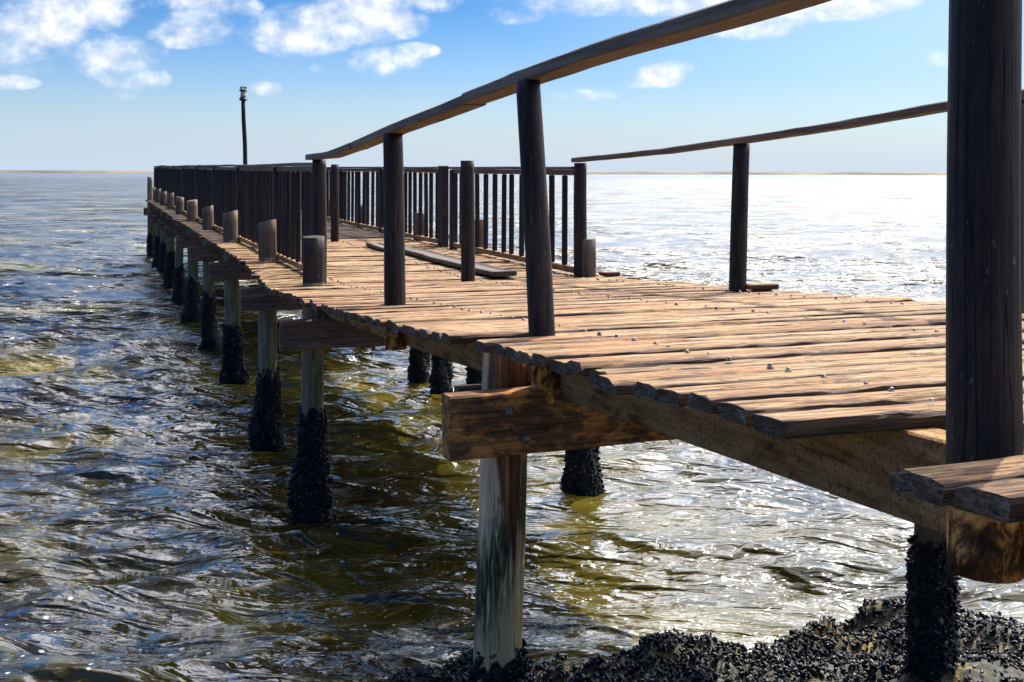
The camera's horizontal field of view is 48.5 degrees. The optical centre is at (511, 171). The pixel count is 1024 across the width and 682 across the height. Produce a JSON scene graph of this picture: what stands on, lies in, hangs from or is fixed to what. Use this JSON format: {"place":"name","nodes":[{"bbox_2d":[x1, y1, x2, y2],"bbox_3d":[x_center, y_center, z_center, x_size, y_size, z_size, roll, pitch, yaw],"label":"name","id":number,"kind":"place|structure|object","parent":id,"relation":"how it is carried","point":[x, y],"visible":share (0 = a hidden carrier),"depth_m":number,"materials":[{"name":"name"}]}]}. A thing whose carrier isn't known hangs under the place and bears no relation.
{"place":"outdoors","nodes":[
{"label":"outdoors","id":0,"kind":"place"},
{"bbox_2d":[0,170,946,174],"bbox_3d":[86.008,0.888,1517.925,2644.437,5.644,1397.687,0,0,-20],"label":"sand spit","id":1,"kind":"structure","parent":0,"point":[588,172],"depth_m":1656.66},
{"bbox_2d":[0,173,1023,681],"bbox_3d":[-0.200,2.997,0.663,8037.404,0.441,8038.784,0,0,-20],"label":"water","id":2,"kind":"structure","parent":0,"point":[150,531],"depth_m":10.58,"materials":[{"name":"liquid"}]},
{"bbox_2d":[144,177,1023,681],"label":"pier","id":3,"kind":"structure","parent":2,"relation":"in","point":[840,395],"depth_m":4.84,"materials":[{"name":"brown wood"}]},
{"bbox_2d":[153,162,311,270],"bbox_3d":[-7.114,0.411,25.080,0.124,1.231,31.267,0,0,-20],"label":"slatted railing","id":4,"kind":"object","parent":3,"relation":"on","point":[254,195],"visible":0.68,"depth_m":14.61,"materials":[{"name":"brown wood"}]},
{"bbox_2d":[239,86,247,164],"bbox_3d":[-8.973,-0.849,38.097,0.329,4.036,0.270,0,0,-20],"label":"light beacon","id":5,"kind":"object","parent":3,"relation":"on","point":[243,98],"visible":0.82,"depth_m":38.05,"materials":[{"name":"black metal"}]},
{"bbox_2d":[331,164,338,241],"bbox_3d":[-2.544,0.493,16.344,0.120,1.205,0.120,0,0,-20],"label":"post","id":6,"kind":"object","parent":3,"relation":"on","point":[334,202],"visible":0.91,"depth_m":16.29,"materials":[{"name":"brown wood"}]},
{"bbox_2d":[366,242,383,250],"bbox_3d":[-1.676,0.960,14.557,0.118,0.048,1.350,0,0,-20],"label":"loose plank","id":7,"kind":"object","parent":3,"relation":"on","point":[376,245],"visible":0.61,"depth_m":14.71,"materials":[{"name":"brown wood"}]},
{"bbox_2d":[270,166,573,272],"bbox_3d":[-4.645,0.437,25.712,0.123,1.194,31.380,0,0,-20],"label":"slatted railing","id":8,"kind":"object","parent":3,"relation":"on","point":[446,200],"visible":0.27,"depth_m":15.14,"materials":[{"name":"brown wood"}]},
{"bbox_2d":[379,243,516,275],"bbox_3d":[-0.842,0.950,12.731,0.255,0.057,4.550,0,0,-20],"label":"loose plank","id":9,"kind":"object","parent":3,"relation":"on","point":[480,268],"visible":0.72,"depth_m":11.94,"materials":[{"name":"brown wood"}]},
{"bbox_2d":[461,161,474,281],"bbox_3d":[-0.400,0.494,10.310,0.135,1.195,0.132,0,0,-20],"label":"post","id":10,"kind":"object","parent":3,"relation":"on","point":[467,227],"visible":0.91,"depth_m":10.26,"materials":[{"name":"brown wood"}]},
{"bbox_2d":[599,271,619,276],"bbox_3d":[0.922,0.961,10.758,0.160,0.040,0.150,0,0,-20],"label":"plank offcut","id":11,"kind":"object","parent":3,"relation":"on","point":[608,273],"visible":1,"depth_m":10.70,"materials":[{"name":"brown wood"}]},
{"bbox_2d":[305,0,1023,583],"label":"handrail","id":12,"kind":"object","parent":3,"relation":"attached to","point":[983,262],"visible":0.84,"depth_m":2.34,"materials":[{"name":"brown wood"}]},
{"bbox_2d":[746,282,778,289],"bbox_3d":[1.784,0.816,8.130,0.220,0.040,0.120,0,0,-20],"label":"plank offcut","id":13,"kind":"object","parent":3,"relation":"on","point":[762,286],"visible":1,"depth_m":8.08,"materials":[{"name":"brown wood"}]},
{"bbox_2d":[571,89,1023,312],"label":"handrail","id":14,"kind":"object","parent":3,"relation":"attached to","point":[739,226],"visible":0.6,"depth_m":8.08,"materials":[{"name":"brown wood"}]},
{"bbox_2d":[0,0,1023,171],"label":"sky","id":15,"kind":"structure","parent":0,"point":[85,84],"materials":[{"name":"blue"}]},
{"bbox_2d":[391,602,1023,681],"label":"shore rock","id":16,"kind":"object","parent":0,"point":[989,674],"visible":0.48,"depth_m":6.64,"materials":[{"name":"black stone"}]},
{"bbox_2d":[380,597,1023,681],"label":"mussels","id":17,"kind":"object","parent":16,"relation":"on","point":[983,620],"visible":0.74,"depth_m":6.61}
]}

